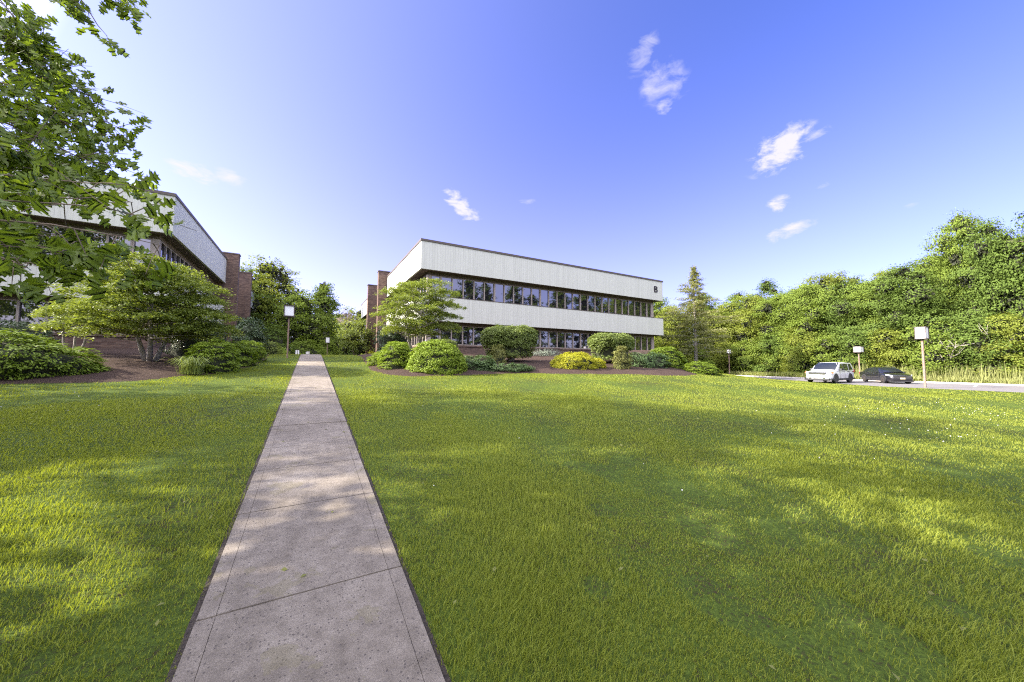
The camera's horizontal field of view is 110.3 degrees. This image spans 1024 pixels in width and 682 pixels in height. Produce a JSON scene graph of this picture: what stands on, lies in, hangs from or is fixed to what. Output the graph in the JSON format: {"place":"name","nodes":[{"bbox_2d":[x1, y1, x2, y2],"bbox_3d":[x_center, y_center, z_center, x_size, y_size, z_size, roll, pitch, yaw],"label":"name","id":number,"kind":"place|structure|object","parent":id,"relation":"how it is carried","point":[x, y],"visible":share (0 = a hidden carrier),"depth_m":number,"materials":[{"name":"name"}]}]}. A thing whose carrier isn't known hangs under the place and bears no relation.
{"place":"outdoors","nodes":[
{"label":"outdoors","id":0,"kind":"place"},
{"bbox_2d":[172,354,444,681],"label":"path","id":1,"kind":"structure","parent":0,"point":[344,609],"depth_m":2.29,"materials":[{"name":"concrete"}]},
{"bbox_2d":[0,353,1023,681],"bbox_3d":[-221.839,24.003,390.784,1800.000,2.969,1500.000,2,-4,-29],"label":"ground","id":2,"kind":"structure","parent":0,"point":[846,639],"depth_m":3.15,"materials":[{"name":"green plant"}]},
{"bbox_2d":[0,0,195,311],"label":"oak tree","id":3,"kind":"object","parent":2,"relation":"on","point":[80,251],"visible":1,"depth_m":2.95,"materials":[{"name":"green plant"}]},
{"bbox_2d":[0,167,255,348],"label":"office building","id":4,"kind":"structure","parent":2,"relation":"on","point":[198,249],"depth_m":18.99,"materials":[{"name":"white"}]},
{"bbox_2d":[0,299,120,333],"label":"window","id":5,"kind":"structure","parent":4,"relation":"in","point":[10,309],"depth_m":16.92,"materials":[{"name":"clear glass"}]},
{"bbox_2d":[3,219,132,263],"bbox_3d":[-22.168,-4.813,17.780,4.620,1.680,0.130,2,-4,-29],"label":"window","id":6,"kind":"structure","parent":4,"relation":"in","point":[43,228],"depth_m":18.06,"materials":[{"name":"grey glass"}]},
{"bbox_2d":[131,238,152,264],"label":"window","id":7,"kind":"structure","parent":4,"relation":"in","point":[146,245],"depth_m":19.16,"materials":[{"name":"glass"}]},
{"bbox_2d":[160,241,184,269],"bbox_3d":[-20.465,-4.580,21.430,0.130,1.680,4.273,2,-4,-29],"label":"window","id":8,"kind":"structure","parent":4,"relation":"in","point":[166,252],"depth_m":21.06,"materials":[{"name":"brown glass"}]},
{"bbox_2d":[0,347,267,383],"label":"mulch bed","id":9,"kind":"object","parent":2,"relation":"on","point":[127,364],"visible":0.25,"depth_m":10.89,"materials":[{"name":"brown soil"}]},
{"bbox_2d":[0,319,61,347],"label":"dark shrub","id":10,"kind":"object","parent":9,"relation":"on","point":[14,326],"visible":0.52,"depth_m":15.25,"materials":[{"name":"green plant"}]},
{"bbox_2d":[0,327,110,379],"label":"spreading juniper","id":11,"kind":"object","parent":9,"relation":"on","point":[20,359],"visible":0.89,"depth_m":9.30,"materials":[{"name":"green plant"}]},
{"bbox_2d":[26,298,106,354],"bbox_3d":[-16.744,-0.469,13.724,2.709,2.327,2.314,2,-4,-29],"label":"maple","id":12,"kind":"object","parent":9,"relation":"on","point":[58,316],"visible":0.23,"depth_m":13.23,"materials":[{"name":"green plant"}]},
{"bbox_2d":[27,252,245,360],"bbox_3d":[-12.960,-1.071,12.962,5.192,3.917,5.344,2,-4,-29],"label":"dogwood tree","id":13,"kind":"object","parent":9,"relation":"on","point":[130,311],"visible":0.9,"depth_m":12.27,"materials":[{"name":"green plant"}]},
{"bbox_2d":[165,356,216,373],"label":"daylily clump","id":14,"kind":"object","parent":9,"relation":"on","point":[192,364],"visible":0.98,"depth_m":11.12,"materials":[{"name":"green plant"}]},
{"bbox_2d":[163,318,227,356],"bbox_3d":[-13.777,0.022,15.656,2.063,2.248,2.123,-1,-4,19],"label":"dark holly","id":15,"kind":"object","parent":9,"relation":"on","point":[177,349],"visible":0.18,"depth_m":14.94,"materials":[{"name":"green plant"}]},
{"bbox_2d":[184,338,243,373],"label":"clipped yew","id":16,"kind":"object","parent":9,"relation":"on","point":[226,361],"visible":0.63,"depth_m":12.07,"materials":[{"name":"green plant"}]},
{"bbox_2d":[231,340,258,366],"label":"clipped yew","id":17,"kind":"object","parent":9,"relation":"on","point":[247,355],"visible":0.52,"depth_m":14.39,"materials":[{"name":"green plant"}]},
{"bbox_2d":[227,317,269,353],"bbox_3d":[-15.070,-0.047,20.288,2.194,2.708,2.416,1,-4,-9],"label":"dark holly","id":18,"kind":"object","parent":9,"relation":"on","point":[253,332],"visible":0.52,"depth_m":20.04,"materials":[{"name":"green plant"}]},
{"bbox_2d":[238,340,266,361],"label":"clipped yew","id":19,"kind":"object","parent":9,"relation":"on","point":[259,350],"visible":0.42,"depth_m":16.30,"materials":[{"name":"green plant"}]},
{"bbox_2d":[265,341,282,354],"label":"shrub","id":20,"kind":"object","parent":9,"relation":"on","point":[274,348],"visible":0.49,"depth_m":21.91,"materials":[{"name":"green plant"}]},
{"bbox_2d":[241,267,277,320],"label":"broadleaf tree","id":21,"kind":"object","parent":2,"relation":"on","point":[257,296],"visible":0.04,"depth_m":46.30,"materials":[{"name":"green plant"}]},
{"bbox_2d":[241,265,290,329],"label":"broadleaf tree","id":22,"kind":"object","parent":2,"relation":"on","point":[261,292],"visible":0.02,"depth_m":50.32,"materials":[{"name":"green plant"}]},
{"bbox_2d":[240,253,314,331],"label":"broadleaf tree","id":23,"kind":"object","parent":2,"relation":"on","point":[281,281],"visible":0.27,"depth_m":49.03,"materials":[{"name":"green plant"}]},
{"bbox_2d":[261,323,297,353],"bbox_3d":[-26.210,0.895,38.152,4.829,5.616,5.501,-1,-4,26],"label":"background shrub","id":24,"kind":"object","parent":2,"relation":"on","point":[276,336],"visible":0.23,"depth_m":38.14,"materials":[{"name":"green plant"}]},
{"bbox_2d":[283,305,294,357],"bbox_3d":[-12.056,-0.346,19.198,0.520,3.130,0.520,3,-4,-33],"label":"post lamp","id":25,"kind":"object","parent":2,"relation":"on","point":[289,311],"visible":0.88,"depth_m":19.13,"materials":[{"name":"white wood"}]},
{"bbox_2d":[257,289,335,347],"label":"broadleaf tree","id":26,"kind":"object","parent":2,"relation":"on","point":[298,327],"visible":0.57,"depth_m":46.56,"materials":[{"name":"green plant"}]},
{"bbox_2d":[165,355,450,681],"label":"soil edge","id":27,"kind":"structure","parent":2,"relation":"on","point":[178,656],"depth_m":2.27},
{"bbox_2d":[289,337,327,354],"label":"background shrub","id":28,"kind":"object","parent":2,"relation":"on","point":[303,346],"visible":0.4,"depth_m":42.82,"materials":[{"name":"green plant"}]},
{"bbox_2d":[308,281,344,352],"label":"sweetgum tree","id":29,"kind":"object","parent":2,"relation":"on","point":[329,305],"visible":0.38,"depth_m":53.81,"materials":[{"name":"green plant"}]},
{"bbox_2d":[314,339,339,354],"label":"background shrub","id":30,"kind":"object","parent":2,"relation":"on","point":[332,350],"visible":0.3,"depth_m":46.26,"materials":[{"name":"green plant"}]},
{"bbox_2d":[332,309,357,339],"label":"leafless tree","id":31,"kind":"object","parent":2,"relation":"on","point":[341,318],"visible":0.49,"depth_m":67.96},
{"bbox_2d":[335,306,365,328],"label":"broadleaf tree","id":32,"kind":"object","parent":2,"relation":"on","point":[357,315],"visible":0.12,"depth_m":68.72,"materials":[{"name":"green plant"}]},
{"bbox_2d":[333,318,375,354],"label":"shrub","id":33,"kind":"object","parent":2,"relation":"on","point":[353,334],"visible":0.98,"depth_m":41.24,"materials":[{"name":"green plant"}]},
{"bbox_2d":[369,277,465,350],"bbox_3d":[-4.838,-1.004,18.724,5.141,4.457,5.096,0,-4,2],"label":"dogwood tree","id":34,"kind":"object","parent":2,"relation":"on","point":[424,309],"visible":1,"depth_m":18.11,"materials":[{"name":"green plant"}]},
{"bbox_2d":[360,238,663,354],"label":"office building","id":35,"kind":"structure","parent":2,"relation":"on","point":[558,307],"depth_m":31.59,"materials":[{"name":"white"}]},
{"bbox_2d":[440,326,485,345],"bbox_3d":[-3.502,-0.401,28.288,4.620,1.510,0.130,2,-4,-29],"label":"window","id":36,"kind":"structure","parent":35,"relation":"in","point":[470,336],"depth_m":28.25,"materials":[{"name":"brown glass"}]},
{"bbox_2d":[441,276,494,300],"bbox_3d":[-3.484,-4.059,28.513,4.620,1.680,0.130,2,-4,-29],"label":"window","id":37,"kind":"structure","parent":35,"relation":"in","point":[469,289],"depth_m":28.64,"materials":[{"name":"brown glass"}]},
{"bbox_2d":[495,283,539,305],"bbox_3d":[0.518,-3.900,30.775,4.580,1.680,0.130,2,-4,-29],"label":"window","id":38,"kind":"structure","parent":35,"relation":"in","point":[503,292],"depth_m":30.75,"materials":[{"name":"brown glass"}]},
{"bbox_2d":[540,331,580,348],"bbox_3d":[4.502,-0.083,32.812,4.620,1.510,0.130,2,-4,-29],"label":"window","id":39,"kind":"structure","parent":35,"relation":"in","point":[548,339],"depth_m":32.78,"materials":[{"name":"brown glass"}]},
{"bbox_2d":[540,289,580,309],"bbox_3d":[4.520,-3.741,33.038,4.620,1.680,0.130,2,-4,-29],"label":"window","id":40,"kind":"structure","parent":35,"relation":"in","point":[548,298],"depth_m":33.01,"materials":[{"name":"brown glass"}]},
{"bbox_2d":[581,333,613,348],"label":"window","id":41,"kind":"structure","parent":35,"relation":"in","point":[584,336],"depth_m":34.24,"materials":[{"name":"brown glass"}]},
{"bbox_2d":[580,294,615,312],"bbox_3d":[8.548,-3.581,35.314,4.640,1.680,0.130,2,-4,-29],"label":"window","id":42,"kind":"structure","parent":35,"relation":"in","point":[588,302],"depth_m":35.31,"materials":[{"name":"brown glass"}]},
{"bbox_2d":[616,299,646,316],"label":"window","id":43,"kind":"structure","parent":35,"relation":"in","point":[627,307],"depth_m":37.61,"materials":[{"name":"brown glass"}]},
{"bbox_2d":[632,336,647,349],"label":"window","id":44,"kind":"structure","parent":35,"relation":"in","point":[641,343],"depth_m":38.01,"materials":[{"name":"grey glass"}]},
{"bbox_2d":[6,387,1023,680],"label":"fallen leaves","id":45,"kind":"object","parent":2,"relation":"on","point":[510,489],"visible":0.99,"depth_m":3.55,"materials":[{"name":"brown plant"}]},
{"bbox_2d":[358,350,696,376],"bbox_3d":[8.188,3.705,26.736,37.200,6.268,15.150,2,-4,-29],"label":"mulch bed","id":46,"kind":"object","parent":2,"relation":"on","point":[540,364],"visible":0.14,"depth_m":18.95,"materials":[{"name":"brown soil"}]},
{"bbox_2d":[366,351,381,365],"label":"clipped yew","id":47,"kind":"object","parent":46,"relation":"on","point":[373,361],"visible":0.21,"depth_m":16.63,"materials":[{"name":"green plant"}]},
{"bbox_2d":[373,323,411,352],"bbox_3d":[-6.978,0.114,20.870,2.286,2.592,1.872,2,-4,-29],"label":"holly bush","id":48,"kind":"object","parent":46,"relation":"on","point":[388,337],"visible":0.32,"depth_m":20.41,"materials":[{"name":"green plant"}]},
{"bbox_2d":[375,341,411,369],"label":"clipped yew","id":49,"kind":"object","parent":46,"relation":"on","point":[394,355],"visible":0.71,"depth_m":15.05,"materials":[{"name":"green plant"}]},
{"bbox_2d":[405,339,467,375],"bbox_3d":[-3.284,0.801,15.323,2.830,1.801,2.518,2,-4,-29],"label":"rounded yew","id":50,"kind":"object","parent":46,"relation":"on","point":[441,357],"visible":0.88,"depth_m":14.62,"materials":[{"name":"green plant"}]},
{"bbox_2d":[464,354,495,370],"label":"blue juniper","id":51,"kind":"object","parent":46,"relation":"on","point":[481,363],"visible":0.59,"depth_m":16.28,"materials":[{"name":"green plant"}]},
{"bbox_2d":[489,344,506,363],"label":"dry leaved shrub","id":52,"kind":"object","parent":46,"relation":"on","point":[498,355],"visible":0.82,"depth_m":19.21,"materials":[{"name":"green plant"}]},
{"bbox_2d":[478,324,538,360],"bbox_3d":[-0.112,0.078,21.031,3.924,2.216,2.720,2,-4,-29],"label":"clipped euonymus","id":53,"kind":"object","parent":46,"relation":"on","point":[521,340],"visible":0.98,"depth_m":20.17,"materials":[{"name":"green plant"}]},
{"bbox_2d":[485,362,534,371],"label":"creeping juniper","id":54,"kind":"object","parent":46,"relation":"on","point":[517,367],"visible":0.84,"depth_m":16.65,"materials":[{"name":"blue plant"}]},
{"bbox_2d":[531,349,563,355],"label":"variegated plants","id":55,"kind":"object","parent":46,"relation":"on","point":[546,353],"visible":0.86,"depth_m":27.23,"materials":[{"name":"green plant"}]},
{"bbox_2d":[550,351,597,369],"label":"yellow yew","id":56,"kind":"object","parent":46,"relation":"on","point":[577,360],"visible":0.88,"depth_m":18.82,"materials":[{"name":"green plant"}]},
{"bbox_2d":[592,358,606,368],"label":"yellow yew","id":57,"kind":"object","parent":46,"relation":"on","point":[600,363],"visible":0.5,"depth_m":19.60,"materials":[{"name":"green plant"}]},
{"bbox_2d":[587,332,635,360],"bbox_3d":[6.381,0.386,22.644,3.541,1.992,2.694,2,-4,-29],"label":"clipped euonymus","id":58,"kind":"object","parent":46,"relation":"on","point":[604,345],"visible":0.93,"depth_m":21.80,"materials":[{"name":"green plant"}]},
{"bbox_2d":[611,346,633,368],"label":"dry leaved shrub","id":59,"kind":"object","parent":46,"relation":"on","point":[623,360],"visible":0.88,"depth_m":20.05,"materials":[{"name":"green plant"}]},
{"bbox_2d":[628,351,671,368],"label":"blue juniper","id":60,"kind":"object","parent":46,"relation":"on","point":[649,360],"visible":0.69,"depth_m":21.47,"materials":[{"name":"green plant"}]},
{"bbox_2d":[647,346,688,368],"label":"golden juniper","id":61,"kind":"object","parent":46,"relation":"on","point":[677,360],"visible":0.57,"depth_m":23.41,"materials":[{"name":"green plant"}]},
{"bbox_2d":[682,361,723,375],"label":"golden juniper","id":62,"kind":"object","parent":46,"relation":"on","point":[705,368],"visible":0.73,"depth_m":22.16,"materials":[{"name":"green plant"}]},
{"bbox_2d":[653,297,679,349],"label":"forest tree","id":63,"kind":"object","parent":2,"relation":"on","point":[658,307],"visible":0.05,"depth_m":56.03,"materials":[{"name":"green plant"}]},
{"bbox_2d":[654,303,699,366],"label":"forest tree","id":64,"kind":"object","parent":2,"relation":"on","point":[661,342],"visible":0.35,"depth_m":50.17,"materials":[{"name":"green plant"}]},
{"bbox_2d":[656,265,743,362],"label":"conifer tree","id":65,"kind":"object","parent":2,"relation":"on","point":[694,301],"visible":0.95,"depth_m":41.57,"materials":[{"name":"green plant"}]},
{"bbox_2d":[687,346,716,367],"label":"vine thicket","id":66,"kind":"object","parent":2,"relation":"on","point":[700,359],"visible":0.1,"depth_m":52.73,"materials":[{"name":"green plant"}]},
{"bbox_2d":[679,293,733,361],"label":"forest tree","id":67,"kind":"object","parent":2,"relation":"on","point":[711,309],"visible":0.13,"depth_m":57.90,"materials":[{"name":"green plant"}]},
{"bbox_2d":[697,301,744,372],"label":"forest tree","id":68,"kind":"object","parent":2,"relation":"on","point":[728,331],"visible":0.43,"depth_m":54.98,"materials":[{"name":"green plant"}]},
{"bbox_2d":[709,340,740,372],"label":"vine thicket","id":69,"kind":"object","parent":2,"relation":"on","point":[725,356],"visible":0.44,"depth_m":53.58,"materials":[{"name":"green plant"}]},
{"bbox_2d":[720,290,750,365],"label":"forest tree","id":70,"kind":"object","parent":2,"relation":"on","point":[734,297],"visible":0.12,"depth_m":61.63,"materials":[{"name":"green plant"}]},
{"bbox_2d":[725,336,766,371],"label":"vine thicket","id":71,"kind":"object","parent":2,"relation":"on","point":[746,364],"visible":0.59,"depth_m":50.99,"materials":[{"name":"green plant"}]},
{"bbox_2d":[723,293,787,371],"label":"forest tree","id":72,"kind":"object","parent":2,"relation":"on","point":[746,331],"visible":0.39,"depth_m":52.27,"materials":[{"name":"green plant"}]},
{"bbox_2d":[747,278,784,329],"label":"forest tree","id":73,"kind":"object","parent":2,"relation":"on","point":[766,287],"visible":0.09,"depth_m":54.43,"materials":[{"name":"green plant"}]},
{"bbox_2d":[746,291,801,371],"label":"forest tree","id":74,"kind":"object","parent":2,"relation":"on","point":[776,312],"visible":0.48,"depth_m":49.23,"materials":[{"name":"green plant"}]},
{"bbox_2d":[751,332,796,372],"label":"vine thicket","id":75,"kind":"object","parent":2,"relation":"on","point":[766,345],"visible":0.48,"depth_m":48.19,"materials":[{"name":"green plant"}]},
{"bbox_2d":[776,325,827,374],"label":"vine thicket","id":76,"kind":"object","parent":2,"relation":"on","point":[793,341],"visible":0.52,"depth_m":44.80,"materials":[{"name":"green plant"}]},
{"bbox_2d":[776,282,842,372],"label":"forest tree","id":77,"kind":"object","parent":2,"relation":"on","point":[811,310],"visible":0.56,"depth_m":45.65,"materials":[{"name":"green plant"}]},
{"bbox_2d":[785,333,867,372],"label":"vine thicket","id":78,"kind":"object","parent":2,"relation":"on","point":[822,354],"visible":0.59,"depth_m":42.23,"materials":[{"name":"green plant"}]},
{"bbox_2d":[794,270,865,336],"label":"forest tree","id":79,"kind":"object","parent":2,"relation":"on","point":[825,279],"visible":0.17,"depth_m":46.89,"materials":[{"name":"green plant"}]},
{"bbox_2d":[812,281,877,360],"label":"forest tree","id":80,"kind":"object","parent":2,"relation":"on","point":[838,311],"visible":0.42,"depth_m":43.19,"materials":[{"name":"green plant"}]},
{"bbox_2d":[829,274,868,300],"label":"forest tree","id":81,"kind":"object","parent":2,"relation":"on","point":[856,282],"visible":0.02,"depth_m":48.16,"materials":[{"name":"green plant"}]},
{"bbox_2d":[853,346,863,371],"bbox_3d":[36.969,2.470,37.924,0.670,3.800,0.670,2,-4,-24],"label":"post lamp","id":82,"kind":"object","parent":2,"relation":"on","point":[858,349],"visible":0.85,"depth_m":37.88,"materials":[{"name":"white wood"}]},
{"bbox_2d":[722,372,999,383],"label":"ground cover","id":83,"kind":"object","parent":2,"relation":"on","point":[805,377],"visible":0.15,"depth_m":43.52,"materials":[{"name":"green plant"}]},
{"bbox_2d":[831,327,891,369],"bbox_3d":[39.301,2.121,40.902,7.684,7.555,7.032,-2,-4,31],"label":"vine thicket","id":84,"kind":"object","parent":2,"relation":"on","point":[849,342],"visible":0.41,"depth_m":39.88,"materials":[{"name":"green plant"}]},
{"bbox_2d":[831,279,904,366],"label":"forest tree","id":85,"kind":"object","parent":2,"relation":"on","point":[859,295],"visible":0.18,"depth_m":41.94,"materials":[{"name":"green plant"}]},
{"bbox_2d":[727,362,1023,383],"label":"roadside reeds","id":86,"kind":"object","parent":2,"relation":"on","point":[982,377],"visible":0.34,"depth_m":32.39,"materials":[{"name":"green plant"}]},
{"bbox_2d":[737,375,1023,385],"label":"kerb","id":87,"kind":"structure","parent":2,"relation":"on","point":[915,381],"depth_m":32.00,"materials":[{"name":"concrete"}]},
{"bbox_2d":[868,267,906,318],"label":"forest tree","id":88,"kind":"object","parent":2,"relation":"on","point":[878,274],"visible":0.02,"depth_m":43.20,"materials":[{"name":"green plant"}]},
{"bbox_2d":[855,328,921,373],"bbox_3d":[40.253,2.100,37.893,6.528,7.016,6.556,-1,-4,23],"label":"vine thicket","id":89,"kind":"object","parent":2,"relation":"on","point":[886,339],"visible":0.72,"depth_m":37.46,"materials":[{"name":"green plant"}]},
{"bbox_2d":[849,263,968,368],"bbox_3d":[43.288,-2.115,38.402,8.983,13.150,9.417,1,-4,-8],"label":"forest tree","id":90,"kind":"object","parent":2,"relation":"on","point":[899,297],"visible":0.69,"depth_m":37.92,"materials":[{"name":"green plant"}]},
{"bbox_2d":[914,326,929,387],"bbox_3d":[30.213,1.331,26.166,0.610,4.760,0.610,2,-4,-25],"label":"post lamp","id":91,"kind":"object","parent":2,"relation":"on","point":[921,333],"visible":0.86,"depth_m":26.12,"materials":[{"name":"white wood"}]},
{"bbox_2d":[904,251,958,352],"bbox_3d":[47.976,-2.386,39.672,6.776,15.379,7.289,-2,-4,38],"label":"forest tree","id":92,"kind":"object","parent":2,"relation":"on","point":[923,262],"visible":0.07,"depth_m":39.82,"materials":[{"name":"green plant"}]},
{"bbox_2d":[899,265,963,335],"bbox_3d":[46.689,-1.739,39.934,9.297,13.976,9.438,-2,-4,32],"label":"forest tree","id":93,"kind":"object","parent":2,"relation":"on","point":[946,293],"visible":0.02,"depth_m":37.83,"materials":[{"name":"green plant"}]},
{"bbox_2d":[891,317,978,377],"bbox_3d":[42.174,1.506,35.079,6.776,7.546,7.597,-3,-5,40],"label":"vine thicket","id":94,"kind":"object","parent":2,"relation":"on","point":[932,353],"visible":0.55,"depth_m":34.39,"materials":[{"name":"green plant"}]},
{"bbox_2d":[924,331,972,372],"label":"leafless tree","id":95,"kind":"object","parent":2,"relation":"on","point":[959,351],"visible":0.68,"depth_m":33.57,"materials":[{"name":"brown plant"}]},
{"bbox_2d":[918,207,1008,328],"bbox_3d":[47.199,-4.353,37.263,7.526,19.609,7.641,-1,-4,17],"label":"forest tree","id":96,"kind":"object","parent":2,"relation":"on","point":[958,223],"visible":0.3,"depth_m":37.38,"materials":[{"name":"green plant"}]},
{"bbox_2d":[926,314,1021,378],"bbox_3d":[43.680,1.519,33.646,7.032,8.076,7.684,0,-4,9],"label":"vine thicket","id":97,"kind":"object","parent":2,"relation":"on","point":[971,331],"visible":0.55,"depth_m":32.86,"materials":[{"name":"green plant"}]},
{"bbox_2d":[939,216,1023,368],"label":"forest tree","id":98,"kind":"object","parent":2,"relation":"on","point":[986,231],"visible":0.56,"depth_m":34.48,"materials":[{"name":"green plant"}]},
{"bbox_2d":[967,211,1023,323],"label":"forest tree","id":99,"kind":"object","parent":2,"relation":"on","point":[1020,306],"visible":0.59,"depth_m":32.94,"materials":[{"name":"green plant"}]},
{"bbox_2d":[968,311,1023,377],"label":"vine thicket","id":100,"kind":"object","parent":2,"relation":"on","point":[1010,325],"visible":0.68,"depth_m":31.16,"materials":[{"name":"green plant"}]},
{"bbox_2d":[999,341,1023,373],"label":"vine thicket","id":101,"kind":"object","parent":2,"relation":"on","point":[1020,353],"visible":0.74,"depth_m":30.34,"materials":[{"name":"green plant"}]},
{"bbox_2d":[0,0,1023,323],"label":"sky","id":102,"kind":"structure","parent":0,"point":[745,143],"materials":[{"name":"blue"}]},
{"bbox_2d":[746,376,1023,392],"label":"driveway","id":103,"kind":"structure","parent":0,"point":[1002,388],"depth_m":28.60,"materials":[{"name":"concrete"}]},
{"bbox_2d":[804,362,854,382],"bbox_3d":[29.150,2.866,32.726,4.990,1.870,2.320,2,-4,-28],"label":"suv","id":104,"kind":"object","parent":103,"relation":"on","point":[834,372],"visible":1,"depth_m":31.99,"materials":[{"name":"white paint"}]},
{"bbox_2d":[859,367,914,383],"bbox_3d":[34.487,3.109,32.923,2.100,1.460,4.630,-1,-4,19],"label":"sedan","id":105,"kind":"object","parent":103,"relation":"on","point":[886,374],"visible":0.99,"depth_m":32.04,"materials":[{"name":"black paint"}]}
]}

